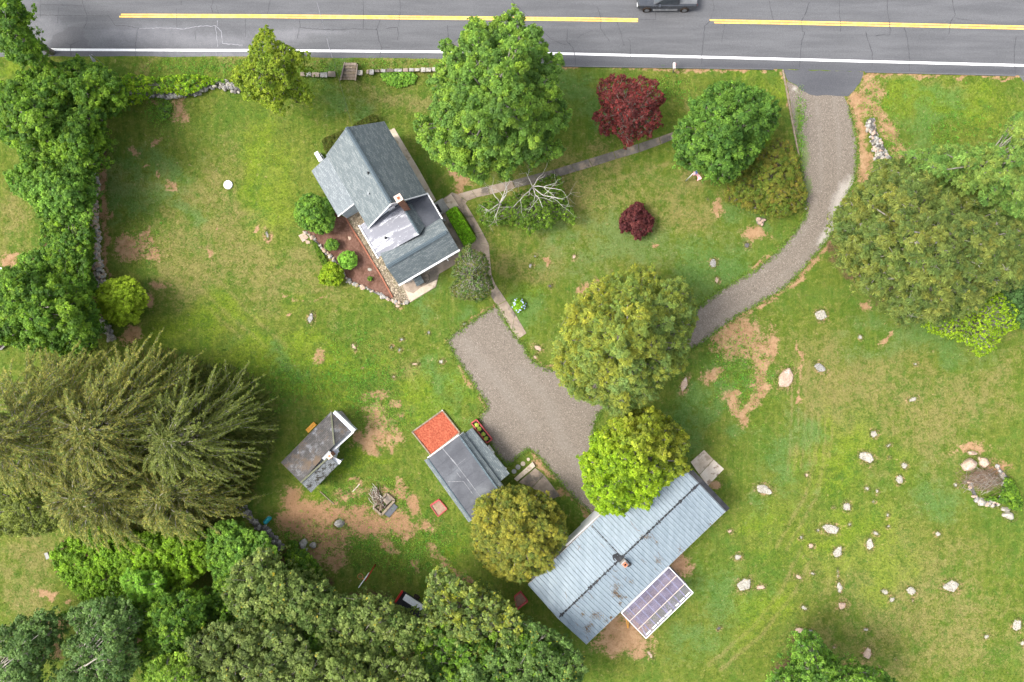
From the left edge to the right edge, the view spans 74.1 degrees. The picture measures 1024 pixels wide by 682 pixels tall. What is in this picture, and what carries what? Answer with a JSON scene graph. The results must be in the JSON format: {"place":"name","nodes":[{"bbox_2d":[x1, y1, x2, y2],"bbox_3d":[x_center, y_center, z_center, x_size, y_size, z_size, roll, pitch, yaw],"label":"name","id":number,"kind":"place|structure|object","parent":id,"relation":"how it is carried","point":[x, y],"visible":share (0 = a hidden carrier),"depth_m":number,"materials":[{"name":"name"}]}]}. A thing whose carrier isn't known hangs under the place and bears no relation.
{"place":"outdoors","nodes":[
{"label":"outdoors","id":0,"kind":"place"},
{"bbox_2d":[458,181,513,200],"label":"path","id":1,"kind":"structure","parent":0,"point":[484,191],"depth_m":60.95,"materials":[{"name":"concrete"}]},
{"bbox_2d":[458,204,525,338],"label":"path","id":2,"kind":"structure","parent":0,"point":[497,296],"depth_m":60.95,"materials":[{"name":"grey stone"}]},
{"bbox_2d":[0,56,1023,681],"bbox_3d":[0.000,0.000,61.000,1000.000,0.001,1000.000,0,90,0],"label":"ground","id":3,"kind":"structure","parent":0,"point":[614,636],"depth_m":61.00,"materials":[{"name":"green plant"}]},
{"bbox_2d":[0,0,54,70],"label":"vine covered tree","id":4,"kind":"object","parent":3,"relation":"on","point":[16,16],"visible":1,"depth_m":54.01,"materials":[{"name":"green plant"}]},
{"bbox_2d":[0,468,62,538],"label":"broadleaf tree","id":5,"kind":"object","parent":3,"relation":"on","point":[36,517],"visible":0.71,"depth_m":54.88,"materials":[{"name":"green plant"}]},
{"bbox_2d":[0,77,70,159],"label":"broadleaf tree","id":6,"kind":"object","parent":3,"relation":"on","point":[37,119],"visible":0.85,"depth_m":54.16,"materials":[{"name":"green plant"}]},
{"bbox_2d":[0,605,71,681],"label":"grey green tree","id":7,"kind":"object","parent":3,"relation":"on","point":[24,654],"visible":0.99,"depth_m":54.63,"materials":[{"name":"green plant"}]},
{"bbox_2d":[2,161,103,226],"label":"broadleaf tree","id":8,"kind":"object","parent":3,"relation":"on","point":[69,192],"visible":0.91,"depth_m":56.30,"materials":[{"name":"green plant"}]},
{"bbox_2d":[0,263,109,356],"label":"broadleaf tree","id":9,"kind":"object","parent":3,"relation":"on","point":[59,319],"visible":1,"depth_m":54.25,"materials":[{"name":"green plant"}]},
{"bbox_2d":[17,248,97,292],"bbox_3d":[-40.104,-5.929,59.442,7.993,3.162,3.232,25,90,0],"label":"tall shrub","id":10,"kind":"object","parent":3,"relation":"on","point":[38,261],"visible":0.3,"depth_m":58.95,"materials":[{"name":"green plant"}]},
{"bbox_2d":[17,113,101,286],"bbox_3d":[-38.704,-12.332,58.566,8.547,4.912,16.432,0,90,0],"label":"vine thicket","id":11,"kind":"object","parent":3,"relation":"on","point":[80,250],"visible":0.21,"depth_m":57.12,"materials":[{"name":"green plant"}]},
{"bbox_2d":[38,219,98,273],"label":"tall shrub","id":12,"kind":"object","parent":3,"relation":"on","point":[46,251],"visible":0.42,"depth_m":58.22,"materials":[{"name":"green plant"}]},
{"bbox_2d":[0,340,148,498],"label":"drooping conifer","id":13,"kind":"object","parent":3,"relation":"on","point":[33,396],"visible":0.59,"depth_m":50.76,"materials":[{"name":"green plant"}]},
{"bbox_2d":[15,53,134,118],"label":"broadleaf tree","id":14,"kind":"object","parent":3,"relation":"on","point":[92,85],"visible":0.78,"depth_m":55.79,"materials":[{"name":"green plant"}]},
{"bbox_2d":[32,96,117,175],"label":"broadleaf tree","id":15,"kind":"object","parent":3,"relation":"on","point":[74,143],"visible":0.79,"depth_m":54.85,"materials":[{"name":"green plant"}]},
{"bbox_2d":[49,526,127,602],"bbox_3d":[-36.306,19.330,59.352,7.757,3.346,7.219,0,90,0],"label":"thicket shrub","id":16,"kind":"object","parent":3,"relation":"on","point":[83,574],"visible":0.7,"depth_m":58.30,"materials":[{"name":"green plant"}]},
{"bbox_2d":[90,173,106,288],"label":"stone wall","id":17,"kind":"structure","parent":3,"relation":"on","point":[99,273],"depth_m":60.64,"materials":[{"name":"grey stone"}]},
{"bbox_2d":[48,592,149,681],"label":"grey green tree","id":18,"kind":"object","parent":3,"relation":"on","point":[101,645],"visible":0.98,"depth_m":53.84,"materials":[{"name":"green plant"}]},
{"bbox_2d":[41,414,192,553],"bbox_3d":[-32.220,11.570,55.364,12.419,11.312,13.878,0,90,0],"label":"drooping conifer","id":19,"kind":"object","parent":3,"relation":"on","point":[106,509],"visible":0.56,"depth_m":52.21,"materials":[{"name":"green plant"}]},
{"bbox_2d":[95,275,150,326],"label":"round tree","id":20,"kind":"object","parent":3,"relation":"on","point":[115,303],"visible":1,"depth_m":58.17,"materials":[{"name":"green plant"}]},
{"bbox_2d":[43,326,230,496],"bbox_3d":[-31.224,6.362,54.339,14.155,13.363,14.457,-25,90,0],"label":"drooping conifer","id":21,"kind":"object","parent":3,"relation":"on","point":[85,435],"visible":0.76,"depth_m":50.59,"materials":[{"name":"green plant"}]},
{"bbox_2d":[119,567,170,602],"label":"fern leaved tree","id":22,"kind":"object","parent":3,"relation":"on","point":[137,587],"visible":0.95,"depth_m":56.16,"materials":[{"name":"green plant"}]},
{"bbox_2d":[58,585,235,681],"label":"vine thicket","id":23,"kind":"object","parent":3,"relation":"on","point":[144,645],"visible":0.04,"depth_m":57.28,"materials":[{"name":"green plant"}]},
{"bbox_2d":[112,524,213,593],"bbox_3d":[-29.786,18.891,58.826,9.507,4.393,6.881,0,90,0],"label":"thicket shrub","id":24,"kind":"object","parent":3,"relation":"on","point":[169,549],"visible":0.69,"depth_m":57.37,"materials":[{"name":"green plant"}]},
{"bbox_2d":[156,100,171,120],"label":"bush","id":25,"kind":"object","parent":3,"relation":"on","point":[165,108],"visible":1,"depth_m":60.76,"materials":[{"name":"green plant"}]},
{"bbox_2d":[144,643,209,681],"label":"broadleaf tree","id":26,"kind":"object","parent":3,"relation":"on","point":[177,662],"visible":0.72,"depth_m":53.15,"materials":[{"name":"green plant"}]},
{"bbox_2d":[138,585,220,660],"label":"broadleaf tree","id":27,"kind":"object","parent":3,"relation":"on","point":[165,615],"visible":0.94,"depth_m":54.18,"materials":[{"name":"green plant"}]},
{"bbox_2d":[129,79,240,99],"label":"stone wall","id":28,"kind":"structure","parent":3,"relation":"on","point":[226,85],"depth_m":60.60,"materials":[{"name":"grey stone"}]},
{"bbox_2d":[115,73,224,105],"bbox_3d":[-30.552,-22.420,60.202,10.063,1.641,3.011,0,90,0],"label":"vine","id":29,"kind":"object","parent":28,"relation":"on","point":[151,86],"visible":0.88,"depth_m":60.04,"materials":[{"name":"green plant"}]},
{"bbox_2d":[127,430,267,545],"bbox_3d":[-27.011,12.236,56.276,11.416,9.487,11.168,0,90,0],"label":"drooping conifer","id":30,"kind":"object","parent":3,"relation":"on","point":[157,494],"visible":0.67,"depth_m":54.53,"materials":[{"name":"green plant"}]},
{"bbox_2d":[127,356,280,503],"bbox_3d":[-25.809,7.817,55.315,12.511,11.410,13.288,0,90,0],"label":"drooping conifer","id":31,"kind":"object","parent":3,"relation":"on","point":[213,426],"visible":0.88,"depth_m":53.75,"materials":[{"name":"green plant"}]},
{"bbox_2d":[205,519,277,585],"bbox_3d":[-22.922,18.032,58.599,6.535,4.852,6.240,0,90,0],"label":"thicket shrub","id":32,"kind":"object","parent":3,"relation":"on","point":[245,543],"visible":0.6,"depth_m":56.95,"materials":[{"name":"green plant"}]},
{"bbox_2d":[183,619,315,681],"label":"oak tree","id":33,"kind":"object","parent":3,"relation":"on","point":[267,665],"visible":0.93,"depth_m":52.39,"materials":[{"name":"green plant"}]},
{"bbox_2d":[233,497,284,551],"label":"stone wall","id":34,"kind":"structure","parent":3,"relation":"on","point":[258,526],"depth_m":60.63,"materials":[{"name":"grey stone"}]},
{"bbox_2d":[229,24,315,116],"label":"slender tree","id":35,"kind":"object","parent":3,"relation":"on","point":[272,77],"visible":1,"depth_m":54.12,"materials":[{"name":"green plant"}]},
{"bbox_2d":[220,545,338,633],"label":"oak tree","id":36,"kind":"object","parent":3,"relation":"on","point":[267,594],"visible":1,"depth_m":53.17,"materials":[{"name":"green plant"}]},
{"bbox_2d":[282,548,323,581],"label":"rhododendron bush","id":37,"kind":"object","parent":3,"relation":"on","point":[302,558],"visible":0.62,"depth_m":59.30,"materials":[{"name":"green plant"}]},
{"bbox_2d":[211,566,401,681],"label":"vine thicket","id":38,"kind":"object","parent":3,"relation":"on","point":[223,617],"visible":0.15,"depth_m":54.65,"materials":[{"name":"green plant"}]},
{"bbox_2d":[281,411,356,491],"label":"old shed","id":39,"kind":"structure","parent":3,"relation":"on","point":[310,462],"depth_m":58.41,"materials":[{"name":"grey metal"}]},
{"bbox_2d":[318,261,344,286],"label":"bush","id":40,"kind":"object","parent":3,"relation":"on","point":[334,271],"visible":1,"depth_m":59.96,"materials":[{"name":"green plant"}]},
{"bbox_2d":[322,129,344,154],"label":"hedge","id":41,"kind":"object","parent":3,"relation":"on","point":[329,141],"visible":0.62,"depth_m":59.96,"materials":[{"name":"green plant"}]},
{"bbox_2d":[304,213,391,298],"bbox_3d":[-14.357,-7.732,60.988,3.572,0.001,10.706,-42,90,0],"label":"mulch bed","id":42,"kind":"object","parent":3,"relation":"on","point":[359,273],"visible":0.69,"depth_m":60.99,"materials":[{"name":"brown wood"}]},
{"bbox_2d":[293,192,335,234],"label":"bush","id":43,"kind":"object","parent":42,"relation":"on","point":[317,214],"visible":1,"depth_m":58.90,"materials":[{"name":"green plant"}]},
{"bbox_2d":[324,238,339,250],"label":"bush","id":44,"kind":"object","parent":42,"relation":"on","point":[330,244],"visible":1,"depth_m":60.26,"materials":[{"name":"green plant"}]},
{"bbox_2d":[337,250,357,269],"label":"clipped bush","id":45,"kind":"object","parent":42,"relation":"on","point":[348,261],"visible":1,"depth_m":60.17,"materials":[{"name":"green plant"}]},
{"bbox_2d":[340,62,357,80],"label":"entrance steps","id":46,"kind":"structure","parent":3,"relation":"on","point":[348,73],"depth_m":60.58,"materials":[{"name":"concrete"}]},
{"bbox_2d":[303,231,408,304],"bbox_3d":[-14.439,-6.040,60.922,11.562,0.373,1.883,35,90,0],"label":"stone edging","id":47,"kind":"object","parent":3,"relation":"on","point":[362,286],"visible":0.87,"depth_m":60.86,"materials":[{"name":"grey stone"}]},
{"bbox_2d":[295,643,431,681],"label":"oak tree","id":48,"kind":"object","parent":3,"relation":"on","point":[409,669],"visible":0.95,"depth_m":52.59,"materials":[{"name":"green plant"}]},
{"bbox_2d":[352,114,379,125],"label":"hedge","id":49,"kind":"object","parent":3,"relation":"on","point":[371,118],"visible":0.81,"depth_m":59.96,"materials":[{"name":"green plant"}]},
{"bbox_2d":[307,585,429,660],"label":"oak tree","id":50,"kind":"object","parent":3,"relation":"on","point":[390,630],"visible":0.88,"depth_m":53.66,"materials":[{"name":"green plant"}]},
{"bbox_2d":[347,212,407,302],"bbox_3d":[-12.010,-7.459,60.990,1.461,0.001,9.349,-30,90,0],"label":"river stone strip","id":51,"kind":"object","parent":3,"relation":"on","point":[356,219],"visible":0.78,"depth_m":60.99,"materials":[{"name":"beige stone"}]},
{"bbox_2d":[372,493,395,515],"bbox_3d":[-11.504,14.617,60.870,1.220,0.260,1.959,42,90,0],"label":"fire pit","id":52,"kind":"object","parent":3,"relation":"on","point":[388,498],"visible":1,"depth_m":60.75,"materials":[{"name":"stone"}]},
{"bbox_2d":[368,482,383,508],"bbox_3d":[-12.254,13.975,60.761,1.472,0.540,2.533,-17,90,0],"label":"stick pile","id":53,"kind":"object","parent":52,"relation":"on","point":[377,493],"visible":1,"depth_m":60.65,"materials":[{"name":"grey wood"}]},
{"bbox_2d":[312,121,459,285],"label":"house","id":54,"kind":"structure","parent":3,"relation":"on","point":[366,172],"depth_m":56.83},
{"bbox_2d":[357,67,434,74],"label":"block wall","id":55,"kind":"structure","parent":3,"relation":"on","point":[371,71],"depth_m":60.62,"materials":[{"name":"stone"}]},
{"bbox_2d":[380,71,417,87],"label":"bush","id":56,"kind":"object","parent":3,"relation":"on","point":[396,80],"visible":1,"depth_m":60.68,"materials":[{"name":"green plant"}]},
{"bbox_2d":[395,590,429,617],"bbox_3d":[-8.743,23.615,60.448,3.393,1.095,1.600,33,90,0],"label":"utility trailer","id":57,"kind":"object","parent":3,"relation":"on","point":[405,599],"visible":0.68,"depth_m":60.26,"materials":[{"name":"grey metal"}]},
{"bbox_2d":[390,128,435,201],"bbox_3d":[-8.906,-15.835,60.985,0.517,0.070,7.610,-31,90,0],"label":"gutter","id":58,"kind":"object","parent":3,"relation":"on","point":[410,160],"visible":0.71,"depth_m":60.95,"materials":[{"name":"metal"}]},
{"bbox_2d":[405,279,437,301],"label":"patio slab","id":59,"kind":"structure","parent":3,"relation":"on","point":[420,291],"depth_m":60.93,"materials":[{"name":"concrete"}]},
{"bbox_2d":[412,410,459,454],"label":"brick patio","id":60,"kind":"structure","parent":3,"relation":"on","point":[436,432],"depth_m":60.83,"materials":[{"name":"red brick"}]},
{"bbox_2d":[430,499,446,516],"bbox_3d":[-6.634,14.945,60.900,1.130,0.200,1.302,-40,90,0],"label":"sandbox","id":61,"kind":"object","parent":3,"relation":"on","point":[438,507],"visible":1,"depth_m":60.90,"materials":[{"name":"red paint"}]},
{"bbox_2d":[403,193,480,302],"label":"patio","id":62,"kind":"structure","parent":3,"relation":"on","point":[434,272],"depth_m":60.97,"materials":[{"name":"concrete"}]},
{"bbox_2d":[446,206,475,246],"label":"hedge","id":63,"kind":"object","parent":62,"relation":"on","point":[462,229],"visible":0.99,"depth_m":59.94,"materials":[{"name":"green plant"}]},
{"bbox_2d":[424,428,509,521],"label":"garden shed","id":64,"kind":"structure","parent":3,"relation":"on","point":[468,468],"depth_m":58.00,"materials":[{"name":"metal"}]},
{"bbox_2d":[419,563,523,657],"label":"oak tree","id":65,"kind":"object","parent":3,"relation":"on","point":[502,619],"visible":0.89,"depth_m":54.24,"materials":[{"name":"green plant"}]},
{"bbox_2d":[448,243,494,302],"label":"patio tree","id":66,"kind":"object","parent":3,"relation":"on","point":[473,275],"visible":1,"depth_m":56.98,"materials":[{"name":"green plant"}]},
{"bbox_2d":[471,419,492,442],"bbox_3d":[-2.710,8.070,60.775,0.654,0.450,2.368,-39,90,0],"label":"planter box","id":67,"kind":"object","parent":3,"relation":"on","point":[490,438],"visible":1,"depth_m":60.65,"materials":[{"name":"red paint"}]},
{"bbox_2d":[412,614,572,681],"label":"vine thicket","id":68,"kind":"object","parent":3,"relation":"on","point":[459,663],"visible":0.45,"depth_m":54.30,"materials":[{"name":"green plant"}]},
{"bbox_2d":[412,3,573,185],"bbox_3d":[-1.554,-19.812,53.060,12.983,15.928,15.039,0,90,0],"label":"maple tree","id":69,"kind":"object","parent":3,"relation":"on","point":[512,117],"visible":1,"depth_m":50.70,"materials":[{"name":"green plant"}]},
{"bbox_2d":[416,616,588,681],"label":"oak tree","id":70,"kind":"object","parent":3,"relation":"on","point":[542,635],"visible":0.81,"depth_m":54.06,"materials":[{"name":"green plant"}]},
{"bbox_2d":[469,483,568,584],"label":"oak tree","id":71,"kind":"object","parent":3,"relation":"on","point":[514,530],"visible":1,"depth_m":56.06,"materials":[{"name":"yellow plant"}]},
{"bbox_2d":[514,591,527,609],"bbox_3d":[0.624,23.278,60.825,1.280,0.350,1.125,-38,90,0],"label":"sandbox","id":72,"kind":"object","parent":3,"relation":"on","point":[520,599],"visible":0.89,"depth_m":60.83,"materials":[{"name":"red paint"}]},
{"bbox_2d":[476,160,579,236],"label":"half dead tree","id":73,"kind":"object","parent":3,"relation":"on","point":[523,209],"visible":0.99,"depth_m":58.71,"materials":[{"name":"green plant"}]},
{"bbox_2d":[519,468,542,486],"bbox_3d":[1.726,12.371,60.980,1.196,0.080,2.034,43,90,0],"label":"concrete pad","id":74,"kind":"object","parent":3,"relation":"on","point":[532,477],"visible":1,"depth_m":60.94,"materials":[{"name":"concrete"}]},
{"bbox_2d":[532,476,559,499],"bbox_3d":[2.996,13.453,60.980,1.530,0.080,2.360,-38,90,0],"label":"concrete pad","id":75,"kind":"object","parent":3,"relation":"on","point":[543,484],"visible":0.77,"depth_m":60.94,"materials":[{"name":"concrete"}]},
{"bbox_2d":[92,55,1023,668],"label":"dirt patches","id":76,"kind":"object","parent":3,"relation":"on","point":[702,305],"visible":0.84,"depth_m":60.92,"materials":[{"name":"brown soil"}]},
{"bbox_2d":[549,262,698,418],"bbox_3d":[9.403,0.077,53.337,12.782,15.368,13.180,0,90,0],"label":"deciduous tree","id":77,"kind":"object","parent":3,"relation":"on","point":[627,340],"visible":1,"depth_m":51.54,"materials":[{"name":"green plant"}]},
{"bbox_2d":[528,456,729,644],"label":"barn","id":78,"kind":"structure","parent":3,"relation":"on","point":[685,511],"depth_m":57.64,"materials":[{"name":"paint"}]},
{"bbox_2d":[591,73,666,149],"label":"red maple tree","id":79,"kind":"object","parent":3,"relation":"on","point":[631,110],"visible":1,"depth_m":56.66,"materials":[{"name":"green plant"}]},
{"bbox_2d":[576,405,692,516],"bbox_3d":[9.932,9.984,55.243,10.255,11.567,8.315,-43,90,0],"label":"lime green tree","id":80,"kind":"object","parent":3,"relation":"on","point":[626,451],"visible":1,"depth_m":53.36,"materials":[{"name":"green plant"}]},
{"bbox_2d":[618,201,654,240],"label":"purple maple tree","id":81,"kind":"object","parent":3,"relation":"on","point":[642,219],"visible":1,"depth_m":59.43,"materials":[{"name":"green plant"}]},
{"bbox_2d":[448,82,856,511],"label":"gravel drive","id":82,"kind":"structure","parent":3,"relation":"on","point":[544,413],"depth_m":60.99,"materials":[{"name":"grey gravel"}]},
{"bbox_2d":[625,565,685,625],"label":"lean to floor","id":83,"kind":"structure","parent":3,"relation":"on","point":[660,600],"depth_m":60.97,"materials":[{"name":"white wood"}]},
{"bbox_2d":[629,570,676,618],"bbox_3d":[12.544,22.546,60.570,5.400,0.840,0.700,-44,90,0],"label":"potting bench","id":84,"kind":"object","parent":83,"relation":"on","point":[665,581],"visible":0.76,"depth_m":60.15,"materials":[{"name":"grey wood"}]},
{"bbox_2d":[621,567,692,637],"bbox_3d":[12.522,22.566,59.635,5.802,2.730,3.304,-44,90,0],"label":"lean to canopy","id":85,"kind":"object","parent":3,"relation":"on","point":[665,609],"visible":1,"depth_m":58.54,"materials":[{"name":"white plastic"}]},
{"bbox_2d":[563,65,773,69],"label":"kerb","id":86,"kind":"structure","parent":3,"relation":"on","point":[671,67],"depth_m":60.90,"materials":[{"name":"concrete"}]},
{"bbox_2d":[691,450,712,473],"bbox_3d":[17.033,10.884,60.970,1.870,0.100,1.382,-45,90,0],"label":"concrete pad","id":87,"kind":"object","parent":3,"relation":"on","point":[702,460],"visible":1,"depth_m":60.92,"materials":[{"name":"concrete"}]},
{"bbox_2d":[700,460,723,484],"bbox_3d":[17.909,11.858,60.970,1.280,0.100,2.080,42,90,0],"label":"concrete pad","id":88,"kind":"object","parent":3,"relation":"on","point":[712,471],"visible":0.95,"depth_m":60.92,"materials":[{"name":"concrete"}]},
{"bbox_2d":[671,80,781,185],"bbox_3d":[17.788,-17.683,55.916,7.787,10.219,9.901,30,90,0],"label":"round tree","id":89,"kind":"object","parent":3,"relation":"on","point":[727,137],"visible":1,"depth_m":54.25,"materials":[{"name":"green plant"}]},
{"bbox_2d":[721,137,808,217],"bbox_3d":[22.828,-13.479,59.231,8.094,3.587,6.442,-41,90,0],"label":"mixed shrub","id":90,"kind":"object","parent":3,"relation":"on","point":[779,178],"visible":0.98,"depth_m":58.80,"materials":[{"name":"green plant"}]},
{"bbox_2d":[778,368,792,386],"bbox_3d":[24.628,3.269,60.871,1.348,0.318,1.760,0,90,0],"label":"rock","id":91,"kind":"object","parent":3,"relation":"on","point":[785,378],"visible":1,"depth_m":60.77,"materials":[{"name":"stone"}]},
{"bbox_2d":[782,70,799,154],"bbox_3d":[25.065,-20.471,60.950,0.156,0.140,7.932,-11,90,0],"label":"timber edging","id":92,"kind":"object","parent":3,"relation":"on","point":[787,95],"visible":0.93,"depth_m":60.88,"materials":[{"name":"wood"}]},
{"bbox_2d":[783,69,862,95],"bbox_3d":[27.971,-23.236,60.980,7.226,0.001,2.423,0,90,0],"label":"driveway apron","id":93,"kind":"object","parent":3,"relation":"on","point":[832,83],"visible":1,"depth_m":60.98,"materials":[{"name":"grey asphalt"}]},
{"bbox_2d":[765,628,897,681],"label":"broadleaf tree","id":94,"kind":"object","parent":3,"relation":"on","point":[819,668],"visible":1,"depth_m":54.65,"materials":[{"name":"green plant"}]},
{"bbox_2d":[865,118,891,164],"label":"stone wall","id":95,"kind":"structure","parent":3,"relation":"on","point":[879,150],"depth_m":60.73,"materials":[{"name":"grey stone"}]},
{"bbox_2d":[824,156,1023,329],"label":"deciduous tree","id":96,"kind":"object","parent":3,"relation":"on","point":[900,241],"visible":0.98,"depth_m":50.67,"materials":[{"name":"green plant"}]},
{"bbox_2d":[865,71,1015,75],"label":"kerb","id":97,"kind":"structure","parent":3,"relation":"on","point":[939,73],"depth_m":60.90,"materials":[{"name":"concrete"}]},
{"bbox_2d":[896,111,1023,219],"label":"deciduous tree","id":98,"kind":"object","parent":3,"relation":"on","point":[993,172],"visible":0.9,"depth_m":52.20,"materials":[{"name":"green plant"}]},
{"bbox_2d":[961,458,976,470],"bbox_3d":[41.071,11.174,60.934,1.346,1.323,1.142,-33,90,0],"label":"boulder","id":99,"kind":"object","parent":3,"relation":"on","point":[969,463],"visible":0.99,"depth_m":60.55,"materials":[{"name":"stone"}]},
{"bbox_2d":[920,293,1020,357],"bbox_3d":[39.483,-0.996,57.765,8.966,6.514,5.136,-13,90,0],"label":"shrub","id":100,"kind":"object","parent":3,"relation":"on","point":[972,326],"visible":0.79,"depth_m":56.72,"materials":[{"name":"green plant"}]},
{"bbox_2d":[957,463,1010,495],"bbox_3d":[42.416,12.370,60.703,5.424,0.702,3.345,0,90,0],"label":"brush pile","id":101,"kind":"object","parent":3,"relation":"on","point":[982,477],"visible":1,"depth_m":60.61,"materials":[{"name":"brown plant"}]},
{"bbox_2d":[967,464,1008,506],"bbox_3d":[42.978,13.238,60.864,3.791,0.482,3.294,-30,90,0],"label":"rubble ring","id":102,"kind":"object","parent":3,"relation":"on","point":[976,497],"visible":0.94,"depth_m":60.80,"materials":[{"name":"stone"}]},
{"bbox_2d":[984,477,1022,510],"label":"creeping shrub","id":103,"kind":"object","parent":3,"relation":"on","point":[1012,499],"visible":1,"depth_m":60.26,"materials":[{"name":"green plant"}]},
{"bbox_2d":[997,283,1023,329],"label":"dark tree","id":104,"kind":"object","parent":3,"relation":"on","point":[1016,297],"visible":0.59,"depth_m":57.31,"materials":[{"name":"green plant"}]},
{"bbox_2d":[0,0,1023,74],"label":"road","id":105,"kind":"structure","parent":0,"point":[962,36],"depth_m":60.99,"materials":[{"name":"grey asphalt"}]},
{"bbox_2d":[637,0,696,12],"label":"pickup truck","id":106,"kind":"object","parent":105,"relation":"on","point":[682,6],"visible":1,"depth_m":60.01,"materials":[{"name":"paint"}]},
{"bbox_2d":[512,127,687,187],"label":"path","id":107,"kind":"structure","parent":0,"point":[598,160],"depth_m":60.95,"materials":[{"name":"concrete"}]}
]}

